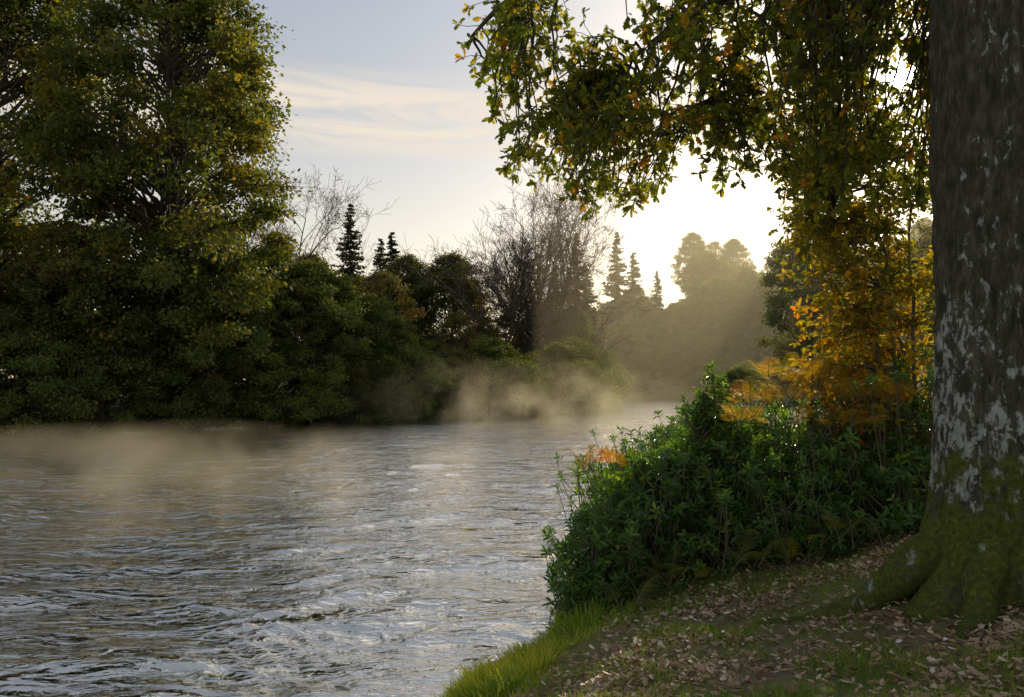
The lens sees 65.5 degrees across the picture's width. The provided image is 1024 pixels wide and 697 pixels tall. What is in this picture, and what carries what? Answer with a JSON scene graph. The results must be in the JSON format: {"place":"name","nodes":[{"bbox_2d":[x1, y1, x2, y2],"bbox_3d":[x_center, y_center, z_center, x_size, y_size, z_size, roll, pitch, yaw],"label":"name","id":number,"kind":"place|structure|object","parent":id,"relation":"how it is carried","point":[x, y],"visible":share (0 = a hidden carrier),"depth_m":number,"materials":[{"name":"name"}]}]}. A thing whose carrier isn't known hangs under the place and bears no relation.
{"place":"outdoors","nodes":[
{"label":"outdoors","id":0,"kind":"place"},
{"bbox_2d":[0,399,698,696],"bbox_3d":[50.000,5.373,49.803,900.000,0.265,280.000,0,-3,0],"label":"river water","id":1,"kind":"structure","parent":0,"point":[388,559],"depth_m":14.57,"materials":[{"name":"grey liquid"}]},
{"bbox_2d":[0,0,932,379],"label":"sky","id":2,"kind":"structure","parent":0,"point":[377,90],"materials":[{"name":"white"}]},
{"bbox_2d":[0,306,1023,696],"bbox_3d":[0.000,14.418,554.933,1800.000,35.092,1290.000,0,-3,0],"label":"ground","id":3,"kind":"structure","parent":0,"point":[788,676],"depth_m":6.27,"materials":[{"name":"brown soil"}]},
{"bbox_2d":[0,360,34,432],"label":"riverside bush","id":4,"kind":"object","parent":3,"relation":"on","point":[3,421],"visible":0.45,"depth_m":49.45,"materials":[{"name":"green plant"}]},
{"bbox_2d":[0,321,126,436],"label":"riverside bush","id":5,"kind":"object","parent":3,"relation":"on","point":[39,339],"visible":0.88,"depth_m":48.42,"materials":[{"name":"green plant"}]},
{"bbox_2d":[0,0,137,380],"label":"beech tree","id":6,"kind":"object","parent":3,"relation":"on","point":[16,38],"visible":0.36,"depth_m":57.63,"materials":[{"name":"green plant"}]},
{"bbox_2d":[0,219,169,418],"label":"alder tree","id":7,"kind":"object","parent":3,"relation":"on","point":[33,292],"visible":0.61,"depth_m":51.05,"materials":[{"name":"green plant"}]},
{"bbox_2d":[12,326,181,434],"bbox_3d":[-27.145,2.439,52.539,9.028,8.491,10.418,-2,-3,35],"label":"riverside bush","id":8,"kind":"object","parent":3,"relation":"on","point":[149,372],"visible":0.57,"depth_m":51.15,"materials":[{"name":"green plant"}]},
{"bbox_2d":[0,0,332,420],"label":"beech tree","id":9,"kind":"object","parent":3,"relation":"on","point":[200,118],"visible":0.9,"depth_m":53.51,"materials":[{"name":"green plant"}]},
{"bbox_2d":[120,360,247,430],"bbox_3d":[-22.897,3.558,55.813,9.036,7.135,9.124,0,-3,6],"label":"riverside bush","id":10,"kind":"object","parent":3,"relation":"on","point":[180,420],"visible":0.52,"depth_m":53.96,"materials":[{"name":"green plant"}]},
{"bbox_2d":[120,201,298,427],"bbox_3d":[-22.581,-2.107,56.910,13.702,17.059,14.062,0,-3,-5],"label":"alder tree","id":11,"kind":"object","parent":3,"relation":"on","point":[230,359],"visible":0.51,"depth_m":54.09,"materials":[{"name":"green plant"}]},
{"bbox_2d":[213,341,339,427],"bbox_3d":[-18.433,3.144,60.188,10.939,8.916,9.479,-1,-3,23],"label":"riverside bush","id":12,"kind":"object","parent":3,"relation":"on","point":[273,378],"visible":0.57,"depth_m":58.03,"materials":[{"name":"green plant"}]},
{"bbox_2d":[214,241,342,402],"bbox_3d":[-19.978,-1.916,64.776,10.857,15.200,11.988,-2,-4,42],"label":"alder tree","id":13,"kind":"object","parent":3,"relation":"on","point":[304,316],"visible":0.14,"depth_m":63.90,"materials":[{"name":"green plant"}]},
{"bbox_2d":[230,253,378,423],"bbox_3d":[-16.225,-0.429,63.632,12.228,14.834,11.915,1,-3,-13],"label":"alder tree","id":14,"kind":"object","parent":3,"relation":"on","point":[323,305],"visible":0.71,"depth_m":61.67,"materials":[{"name":"green plant"}]},
{"bbox_2d":[268,248,354,365],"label":"woodland tree","id":15,"kind":"object","parent":3,"relation":"on","point":[315,258],"visible":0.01,"depth_m":82.03,"materials":[{"name":"green plant"}]},
{"bbox_2d":[232,148,411,363],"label":"ash tree","id":16,"kind":"object","parent":3,"relation":"on","point":[332,206],"visible":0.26,"depth_m":69.52,"materials":[{"name":"brown plant"}]},
{"bbox_2d":[288,355,397,423],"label":"riverside bush","id":17,"kind":"object","parent":3,"relation":"on","point":[358,383],"visible":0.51,"depth_m":65.18,"materials":[{"name":"green plant"}]},
{"bbox_2d":[320,204,370,372],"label":"spruce tree","id":18,"kind":"object","parent":3,"relation":"on","point":[349,271],"visible":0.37,"depth_m":110.58,"materials":[{"name":"green plant"}]},
{"bbox_2d":[330,275,392,383],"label":"woodland tree","id":19,"kind":"object","parent":3,"relation":"on","point":[357,279],"visible":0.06,"depth_m":87.80,"materials":[{"name":"green plant"}]},
{"bbox_2d":[318,287,419,416],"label":"alder tree","id":20,"kind":"object","parent":3,"relation":"on","point":[378,312],"visible":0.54,"depth_m":67.64,"materials":[{"name":"green plant"}]},
{"bbox_2d":[371,238,387,274],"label":"spruce tree","id":21,"kind":"object","parent":3,"relation":"on","point":[379,255],"visible":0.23,"depth_m":118.46,"materials":[{"name":"green plant"}]},
{"bbox_2d":[340,269,430,384],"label":"woodland tree","id":22,"kind":"object","parent":3,"relation":"on","point":[407,304],"visible":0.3,"depth_m":76.00,"materials":[{"name":"green plant"}]},
{"bbox_2d":[372,232,405,376],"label":"spruce tree","id":23,"kind":"object","parent":3,"relation":"on","point":[392,253],"visible":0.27,"depth_m":112.59,"materials":[{"name":"green plant"}]},
{"bbox_2d":[349,330,464,421],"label":"riverside bush","id":24,"kind":"object","parent":3,"relation":"on","point":[406,394],"visible":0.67,"depth_m":67.99,"materials":[{"name":"green plant"}]},
{"bbox_2d":[372,249,451,381],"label":"woodland tree","id":25,"kind":"object","parent":3,"relation":"on","point":[424,294],"visible":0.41,"depth_m":96.83,"materials":[{"name":"green plant"}]},
{"bbox_2d":[390,344,504,418],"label":"riverside bush","id":26,"kind":"object","parent":3,"relation":"on","point":[457,358],"visible":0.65,"depth_m":73.88,"materials":[{"name":"green plant"}]},
{"bbox_2d":[423,310,484,395],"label":"woodland tree","id":27,"kind":"object","parent":3,"relation":"on","point":[451,321],"visible":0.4,"depth_m":85.84,"materials":[{"name":"green plant"}]},
{"bbox_2d":[417,249,496,388],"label":"woodland tree","id":28,"kind":"object","parent":3,"relation":"on","point":[439,270],"visible":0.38,"depth_m":101.50,"materials":[{"name":"green plant"}]},
{"bbox_2d":[0,141,934,402],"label":"distant woodland","id":29,"kind":"object","parent":3,"relation":"on","point":[729,313],"visible":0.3,"depth_m":186.04,"materials":[{"name":"green plant"}]},
{"bbox_2d":[455,314,508,388],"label":"woodland tree","id":30,"kind":"object","parent":3,"relation":"on","point":[485,321],"visible":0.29,"depth_m":91.48,"materials":[{"name":"green plant"}]},
{"bbox_2d":[398,176,583,381],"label":"ash tree","id":31,"kind":"object","parent":3,"relation":"on","point":[511,332],"visible":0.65,"depth_m":92.86,"materials":[{"name":"brown plant"}]},
{"bbox_2d":[436,328,551,416],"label":"riverside bush","id":32,"kind":"object","parent":3,"relation":"on","point":[493,349],"visible":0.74,"depth_m":77.41,"materials":[{"name":"green plant"}]},
{"bbox_2d":[481,313,535,386],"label":"woodland tree","id":33,"kind":"object","parent":3,"relation":"on","point":[503,318],"visible":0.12,"depth_m":99.25,"materials":[{"name":"green plant"}]},
{"bbox_2d":[428,173,609,354],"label":"ash tree","id":34,"kind":"object","parent":3,"relation":"on","point":[528,344],"visible":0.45,"depth_m":96.86,"materials":[{"name":"brown plant"}]},
{"bbox_2d":[487,351,578,414],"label":"riverside bush","id":35,"kind":"object","parent":3,"relation":"on","point":[558,396],"visible":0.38,"depth_m":83.58,"materials":[{"name":"green plant"}]},
{"bbox_2d":[511,302,579,361],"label":"woodland tree","id":36,"kind":"object","parent":3,"relation":"on","point":[520,346],"visible":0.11,"depth_m":102.95,"materials":[{"name":"green plant"}]},
{"bbox_2d":[469,156,641,359],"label":"ash tree","id":37,"kind":"object","parent":3,"relation":"on","point":[561,304],"visible":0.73,"depth_m":93.14,"materials":[{"name":"brown plant"}]},
{"bbox_2d":[526,335,612,413],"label":"riverside bush","id":38,"kind":"object","parent":3,"relation":"on","point":[554,350],"visible":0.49,"depth_m":89.37,"materials":[{"name":"green plant"}]},
{"bbox_2d":[485,232,664,401],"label":"ash tree","id":39,"kind":"object","parent":3,"relation":"on","point":[565,331],"visible":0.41,"depth_m":99.33,"materials":[{"name":"brown plant"}]},
{"bbox_2d":[561,309,603,390],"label":"woodland tree","id":40,"kind":"object","parent":3,"relation":"on","point":[585,327],"visible":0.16,"depth_m":108.92,"materials":[{"name":"green plant"}]},
{"bbox_2d":[538,333,628,411],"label":"riverside bush","id":41,"kind":"object","parent":3,"relation":"on","point":[609,380],"visible":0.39,"depth_m":95.36,"materials":[{"name":"green plant"}]},
{"bbox_2d":[557,233,611,384],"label":"spruce tree","id":42,"kind":"object","parent":3,"relation":"on","point":[592,317],"visible":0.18,"depth_m":117.04,"materials":[{"name":"green plant"}]},
{"bbox_2d":[580,262,605,346],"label":"spruce tree","id":43,"kind":"object","parent":3,"relation":"on","point":[587,278],"visible":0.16,"depth_m":150.31,"materials":[{"name":"green plant"}]},
{"bbox_2d":[568,356,626,407],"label":"riverside bush","id":44,"kind":"object","parent":3,"relation":"on","point":[623,384],"visible":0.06,"depth_m":107.23,"materials":[{"name":"green plant"}]},
{"bbox_2d":[568,443,634,473],"bbox_3d":[1.256,1.466,10.654,0.970,0.375,0.687,2,-3,-31],"label":"bracken fern","id":45,"kind":"object","parent":3,"relation":"on","point":[602,451],"visible":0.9,"depth_m":10.64,"materials":[{"name":"orange plant"}]},
{"bbox_2d":[598,348,638,404],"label":"riverside bush","id":46,"kind":"object","parent":3,"relation":"on","point":[627,378],"visible":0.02,"depth_m":123.91,"materials":[{"name":"green plant"}]},
{"bbox_2d":[596,232,644,362],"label":"spruce tree","id":47,"kind":"object","parent":3,"relation":"on","point":[617,266],"visible":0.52,"depth_m":192.19,"materials":[{"name":"green plant"}]},
{"bbox_2d":[618,368,633,402],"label":"riverside bush","id":48,"kind":"object","parent":3,"relation":"on","point":[626,392],"visible":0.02,"depth_m":143.13,"materials":[{"name":"green plant"}]},
{"bbox_2d":[622,252,649,335],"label":"spruce tree","id":49,"kind":"object","parent":3,"relation":"on","point":[633,262],"visible":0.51,"depth_m":195.45,"materials":[{"name":"green plant"}]},
{"bbox_2d":[646,271,677,380],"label":"spruce tree","id":50,"kind":"object","parent":3,"relation":"on","point":[660,299],"visible":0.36,"depth_m":197.49,"materials":[{"name":"green plant"}]},
{"bbox_2d":[431,523,1023,696],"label":"grass","id":51,"kind":"structure","parent":3,"relation":"on","point":[508,672],"depth_m":6.88,"materials":[{"name":"green plant"}]},
{"bbox_2d":[539,346,934,628],"bbox_3d":[4.005,1.918,12.954,7.339,3.598,9.531,0,-3,0],"label":"laurel bush","id":52,"kind":"object","parent":51,"relation":"on","point":[728,486],"visible":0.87,"depth_m":9.64,"materials":[{"name":"green plant"}]},
{"bbox_2d":[452,0,1023,645],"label":"oak tree","id":53,"kind":"object","parent":3,"relation":"on","point":[960,552],"visible":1,"depth_m":7.31,"materials":[{"name":"green plant"}]},
{"bbox_2d":[600,509,921,613],"bbox_3d":[2.681,2.305,8.851,3.427,1.130,1.528,0,-3,8],"label":"fern plant","id":54,"kind":"object","parent":3,"relation":"on","point":[739,558],"visible":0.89,"depth_m":8.79,"materials":[{"name":"green plant"}]},
{"bbox_2d":[509,518,1023,696],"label":"fallen leaves","id":55,"kind":"object","parent":3,"relation":"on","point":[700,666],"visible":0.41,"depth_m":5.89,"materials":[{"name":"brown plant"}]},
{"bbox_2d":[690,348,924,431],"bbox_3d":[3.934,0.512,10.159,2.607,1.036,2.286,1,-3,-19],"label":"bracken fern","id":56,"kind":"object","parent":3,"relation":"on","point":[776,394],"visible":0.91,"depth_m":10.19,"materials":[{"name":"orange fern leaves"}]},
{"bbox_2d":[760,90,934,467],"bbox_3d":[5.361,-0.754,11.225,4.243,5.859,3.699,0,-3,0],"label":"young oak tree","id":57,"kind":"object","parent":3,"relation":"on","point":[867,313],"visible":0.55,"depth_m":10.61,"materials":[{"name":"orange plant"}]}
]}

